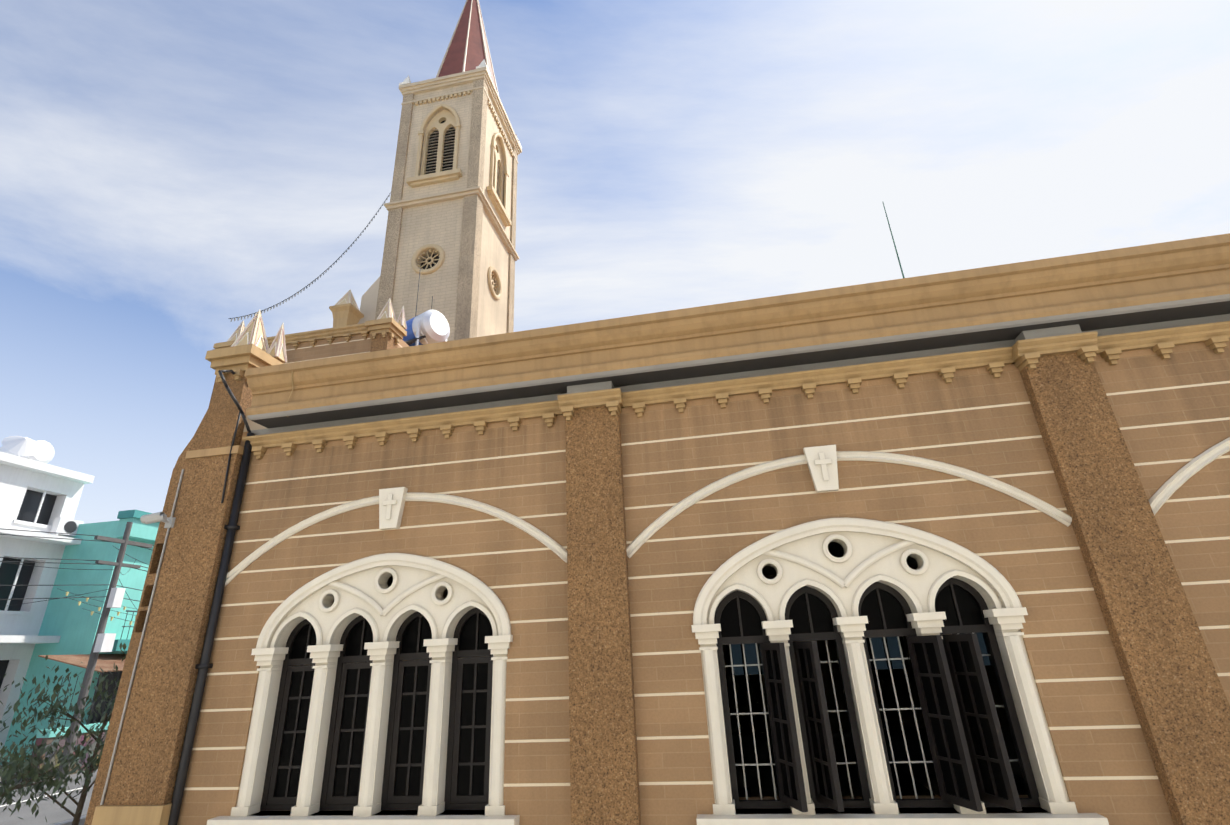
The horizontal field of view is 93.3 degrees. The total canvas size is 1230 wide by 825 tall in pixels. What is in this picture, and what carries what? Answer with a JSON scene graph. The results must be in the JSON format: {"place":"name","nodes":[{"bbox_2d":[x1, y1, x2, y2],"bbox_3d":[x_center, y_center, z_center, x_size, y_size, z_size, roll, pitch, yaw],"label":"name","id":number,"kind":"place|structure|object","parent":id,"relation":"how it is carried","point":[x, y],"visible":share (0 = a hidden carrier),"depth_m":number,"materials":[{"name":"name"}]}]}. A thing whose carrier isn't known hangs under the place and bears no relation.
{"place":"outdoors","nodes":[
{"label":"outdoors","id":0,"kind":"place"},
{"bbox_2d":[0,463,83,755],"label":"white house","id":1,"kind":"structure","parent":0,"point":[16,483],"depth_m":18.50,"materials":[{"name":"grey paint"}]},
{"bbox_2d":[0,436,54,462],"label":"roof water tank","id":2,"kind":"object","parent":1,"relation":"on","point":[31,449],"visible":0.6,"depth_m":19.32,"materials":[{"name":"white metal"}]},
{"bbox_2d":[0,490,56,687],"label":"windows","id":3,"kind":"structure","parent":1,"relation":"in","point":[27,513],"depth_m":18.72,"materials":[{"name":"black glass"}]},
{"bbox_2d":[0,452,94,643],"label":"white house slabs","id":4,"kind":"structure","parent":1,"relation":"attached to","point":[37,466],"depth_m":18.45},
{"bbox_2d":[49,517,83,536],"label":"air conditioning units","id":5,"kind":"object","parent":1,"relation":"attached to","point":[63,525],"visible":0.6,"depth_m":19.46},
{"bbox_2d":[0,769,97,824],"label":"street","id":6,"kind":"structure","parent":0,"point":[56,814],"depth_m":11.33,"materials":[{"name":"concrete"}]},
{"bbox_2d":[0,788,81,806],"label":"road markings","id":7,"kind":"object","parent":6,"relation":"on","point":[38,797],"depth_m":12.34,"materials":[{"name":"paint"}]},
{"bbox_2d":[0,770,85,824],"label":"kerbs","id":8,"kind":"structure","parent":6,"relation":"on","point":[81,821],"depth_m":9.75,"materials":[{"name":"concrete"}]},
{"bbox_2d":[25,730,107,781],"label":"stone fence wall","id":9,"kind":"structure","parent":6,"relation":"on","point":[48,741],"depth_m":14.89,"materials":[{"name":"stone"}]},
{"bbox_2d":[55,522,152,780],"bbox_3d":[-13.439,6.007,15.191,0.435,6.300,1.600,-6,-22,9],"label":"utility pole","id":10,"kind":"object","parent":6,"relation":"on","point":[103,642],"visible":0.79,"depth_m":15.37,"materials":[{"name":"concrete"}]},
{"bbox_2d":[0,528,153,610],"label":"power lines","id":11,"kind":"object","parent":10,"relation":"hanging from","point":[63,568],"visible":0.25,"depth_m":14.74,"materials":[{"name":"black"}]},
{"bbox_2d":[57,588,135,624],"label":"string lights","id":12,"kind":"object","parent":11,"relation":"attached to","point":[99,608],"visible":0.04,"depth_m":16.08,"materials":[{"name":"white"}]},
{"bbox_2d":[392,82,512,341],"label":"tower","id":13,"kind":"structure","parent":0,"point":[439,223],"depth_m":13.96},
{"bbox_2d":[375,78,517,339],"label":"corner pilasters","id":14,"kind":"object","parent":13,"relation":"attached to","point":[468,284],"visible":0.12,"depth_m":13.89,"materials":[{"name":"beige stone"}]},
{"bbox_2d":[384,67,521,260],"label":"tower cornices","id":15,"kind":"object","parent":13,"relation":"attached to","point":[447,81],"visible":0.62,"depth_m":15.35,"materials":[{"name":"beige stone"}]},
{"bbox_2d":[406,91,512,299],"bbox_3d":[-4.184,-5.274,15.444,2.490,5.573,2.820,-6,-22,9],"label":"tower window trim","id":16,"kind":"structure","parent":13,"relation":"attached to","point":[419,180],"depth_m":14.61,"materials":[{"name":"beige stone"}]},
{"bbox_2d":[438,0,495,87],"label":"spire","id":17,"kind":"structure","parent":13,"relation":"on","point":[454,60],"depth_m":17.02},
{"bbox_2d":[0,0,1229,523],"label":"sky","id":18,"kind":"structure","parent":0,"point":[171,171],"materials":[{"name":"blue"}]},
{"bbox_2d":[738,760,1027,796],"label":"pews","id":19,"kind":"object","parent":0,"point":[905,783],"visible":0.04,"depth_m":6.60,"materials":[{"name":"brown wood"}]},
{"label":"ground","id":20,"kind":"structure","parent":0,"visible":0},
{"bbox_2d":[0,643,126,824],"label":"tree","id":21,"kind":"object","parent":20,"relation":"on","point":[56,689],"depth_m":7.51,"materials":[{"name":"green plant"}]},
{"bbox_2d":[0,719,104,821],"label":"shrub leaves","id":22,"kind":"object","parent":21,"relation":"attached to","point":[32,774],"depth_m":5.71,"materials":[{"name":"green plant"}]},
{"bbox_2d":[0,520,153,764],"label":"teal house","id":23,"kind":"structure","parent":20,"relation":"on","point":[73,624],"depth_m":18.74,"materials":[{"name":"paint"}]},
{"bbox_2d":[48,610,136,729],"bbox_3d":[-15.010,7.861,19.042,2.400,5.600,7.420,-6,-22,9],"label":"iron work","id":24,"kind":"object","parent":23,"relation":"on","point":[95,692],"visible":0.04,"depth_m":16.34,"materials":[{"name":"grey"}]},
{"bbox_2d":[36,510,159,737],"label":"building trim","id":25,"kind":"structure","parent":23,"relation":"attached to","point":[141,531],"depth_m":19.37,"materials":[{"name":"teal paint"}]},
{"bbox_2d":[38,654,126,671],"bbox_3d":[-14.914,8.078,18.883,2.250,0.530,5.500,-6,-22,9],"label":"awning","id":26,"kind":"object","parent":25,"relation":"attached to","point":[105,662],"visible":0.36,"depth_m":17.02,"materials":[{"name":"orange fabric"}]},
{"bbox_2d":[90,671,121,722],"bbox_3d":[-16.284,8.312,20.270,0.020,5.900,4.100,-6,-22,9],"label":"teal house interior","id":27,"kind":"object","parent":23,"relation":"in","point":[109,693],"depth_m":18.76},
{"bbox_2d":[84,467,185,824],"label":"corner buttress","id":28,"kind":"structure","parent":20,"relation":"on","point":[109,744],"depth_m":4.42,"materials":[{"name":"brown stone"}]},
{"bbox_2d":[100,469,183,804],"bbox_3d":[-3.591,2.325,4.200,0.016,3.980,0.018,-6,-22,9],"label":"conduit","id":29,"kind":"object","parent":28,"relation":"attached to","point":[136,660],"visible":0.85,"depth_m":4.41,"materials":[{"name":"grey metal"}]},
{"bbox_2d":[269,333,409,363],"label":"parapet","id":30,"kind":"structure","parent":20,"relation":"on","point":[338,346],"depth_m":8.91,"materials":[{"name":"stone"}]},
{"bbox_2d":[402,268,449,345],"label":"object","id":31,"kind":"object","parent":30,"relation":"on","point":[429,326],"visible":0.31,"depth_m":9.93,"materials":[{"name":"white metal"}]},
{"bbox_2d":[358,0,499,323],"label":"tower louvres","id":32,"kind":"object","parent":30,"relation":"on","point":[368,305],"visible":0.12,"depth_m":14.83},
{"bbox_2d":[228,192,390,321],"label":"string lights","id":33,"kind":"object","parent":32,"relation":"attached to","point":[314,280],"visible":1,"depth_m":11.15,"materials":[{"name":"black"}]},
{"bbox_2d":[421,110,455,174],"bbox_3d":[-4.453,-6.850,14.864,0.940,2.370,0.100,-6,-22,9],"label":"window tracery","id":34,"kind":"object","parent":32,"relation":"attached to","point":[438,119],"visible":0.73,"depth_m":15.01,"materials":[{"name":"beige stone"}]},
{"bbox_2d":[493,138,502,202],"bbox_3d":[-3.273,-6.543,15.763,0.100,2.370,0.940,-6,-22,9],"label":"window tracery","id":35,"kind":"object","parent":32,"relation":"attached to","point":[497,155],"visible":0.42,"depth_m":16.02,"materials":[{"name":"beige stone"}]},
{"bbox_2d":[243,416,1022,796],"bbox_3d":[7.382,3.828,9.718,19.100,4.450,15.300,-6,-22,9],"label":"church shell","id":36,"kind":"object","parent":20,"relation":"on","point":[763,742],"depth_m":12.33},
{"bbox_2d":[104,332,1229,824],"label":"pilasters","id":37,"kind":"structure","parent":20,"relation":"on","point":[1174,684],"depth_m":3.65,"materials":[{"name":"brown stone"}]},
{"bbox_2d":[140,512,175,527],"bbox_3d":[-3.567,0.836,4.535,0.171,0.105,0.176,-6,-22,9],"label":"cctv","id":38,"kind":"object","parent":37,"relation":"attached to","point":[169,522],"visible":1,"depth_m":4.49,"materials":[{"name":"grey plastic"}]},
{"bbox_2d":[185,445,243,458],"bbox_3d":[-3.271,0.401,4.960,0.492,0.065,0.425,-6,-22,9],"label":"stone band","id":39,"kind":"object","parent":37,"relation":"on","point":[238,449],"visible":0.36,"depth_m":4.76,"materials":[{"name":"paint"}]},
{"bbox_2d":[329,303,363,327],"bbox_3d":[-5.831,-1.814,12.505,0.500,0.880,0.500,-6,-22,9],"label":"buttress head","id":40,"kind":"object","parent":37,"relation":"on","point":[347,314],"visible":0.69,"depth_m":12.43},
{"bbox_2d":[177,339,1229,824],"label":"side wall","id":41,"kind":"structure","parent":20,"relation":"on","point":[1173,415],"depth_m":3.84,"materials":[{"name":"brick"}]},
{"bbox_2d":[168,370,254,824],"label":"down pipe","id":42,"kind":"object","parent":41,"relation":"attached to","point":[231,528],"visible":0.9,"depth_m":4.30,"materials":[{"name":"black"}]},
{"bbox_2d":[236,566,506,805],"bbox_3d":[-1.617,1.830,4.024,1.890,1.637,0.103,-6,-22,9],"label":"window tracery","id":43,"kind":"object","parent":41,"relation":"attached to","point":[363,581],"visible":0.46,"depth_m":4.07,"materials":[{"name":"white paint"}]},
{"bbox_2d":[260,577,1040,811],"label":"wood frames","id":44,"kind":"structure","parent":41,"relation":"on","point":[957,717],"depth_m":3.58,"materials":[{"name":"black wood"}]},
{"bbox_2d":[275,585,1007,800],"bbox_3d":[1.466,1.617,3.444,7.880,1.132,0.238,-6,-22,9],"label":"glass","id":45,"kind":"object","parent":44,"relation":"attached to","point":[968,607],"visible":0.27,"depth_m":3.79,"materials":[{"name":"black"}]},
{"bbox_2d":[91,317,1229,824],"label":"cornice","id":46,"kind":"structure","parent":41,"relation":"attached to","point":[1019,355],"depth_m":4.20,"materials":[{"name":"beige stone"}]},
{"bbox_2d":[251,314,1229,435],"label":"grey band","id":47,"kind":"object","parent":46,"relation":"on","point":[1050,332],"visible":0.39,"depth_m":4.22,"materials":[{"name":"paint"}]},
{"bbox_2d":[356,634,1018,799],"bbox_3d":[1.504,1.721,3.613,7.940,1.208,0.018,-6,-22,9],"label":"grille","id":48,"kind":"object","parent":41,"relation":"attached to","point":[838,711],"visible":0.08,"depth_m":3.57,"materials":[{"name":"grey metal"}]},
{"bbox_2d":[207,60,1229,824],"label":"white trim","id":49,"kind":"structure","parent":41,"relation":"attached to","point":[1059,808],"depth_m":3.70,"materials":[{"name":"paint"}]},
{"bbox_2d":[229,290,406,362],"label":"pinnacles","id":50,"kind":"object","parent":49,"relation":"on","point":[281,358],"visible":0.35,"depth_m":5.39,"materials":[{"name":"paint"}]},
{"bbox_2d":[244,233,1229,427],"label":"cornice","id":51,"kind":"object","parent":41,"relation":"on","point":[1159,282],"visible":1,"depth_m":4.08,"materials":[{"name":"stone"}]},
{"bbox_2d":[287,371,292,416],"bbox_3d":[-2.577,-0.178,4.697,0.128,0.432,0.249,-6,-22,9],"label":"cable","id":52,"kind":"object","parent":51,"relation":"attached to","point":[292,387],"visible":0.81,"depth_m":4.64,"materials":[{"name":"beige"}]},
{"bbox_2d":[883,203,904,277],"bbox_3d":[2.054,-1.217,4.255,0.028,0.830,0.028,-16,-26,29],"label":"lightning rod","id":53,"kind":"object","parent":51,"relation":"on","point":[894,244],"visible":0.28,"depth_m":4.25,"materials":[{"name":"grey metal"}]},
{"bbox_2d":[700,532,1068,802],"bbox_3d":[1.466,1.483,3.539,1.890,1.637,0.103,-6,-22,9],"label":"tracery","id":54,"kind":"object","parent":41,"relation":"attached to","point":[865,546],"visible":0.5,"depth_m":3.63,"materials":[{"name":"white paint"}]},
{"bbox_2d":[723,566,1008,732],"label":"side wall","id":55,"kind":"structure","parent":20,"relation":"on","point":[888,697],"depth_m":16.26,"materials":[{"name":"black paint"}]},
{"bbox_2d":[726,632,992,675],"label":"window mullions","id":56,"kind":"object","parent":55,"relation":"attached to","point":[869,653],"depth_m":16.58,"materials":[{"name":"metal"}]},
{"bbox_2d":[729,632,990,674],"bbox_3d":[8.760,6.387,16.651,18.100,3.690,0.010,-6,-22,9],"label":"window glazing","id":57,"kind":"structure","parent":55,"relation":"attached to","point":[877,646],"depth_m":16.75,"materials":[{"name":"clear glass"}]}
]}

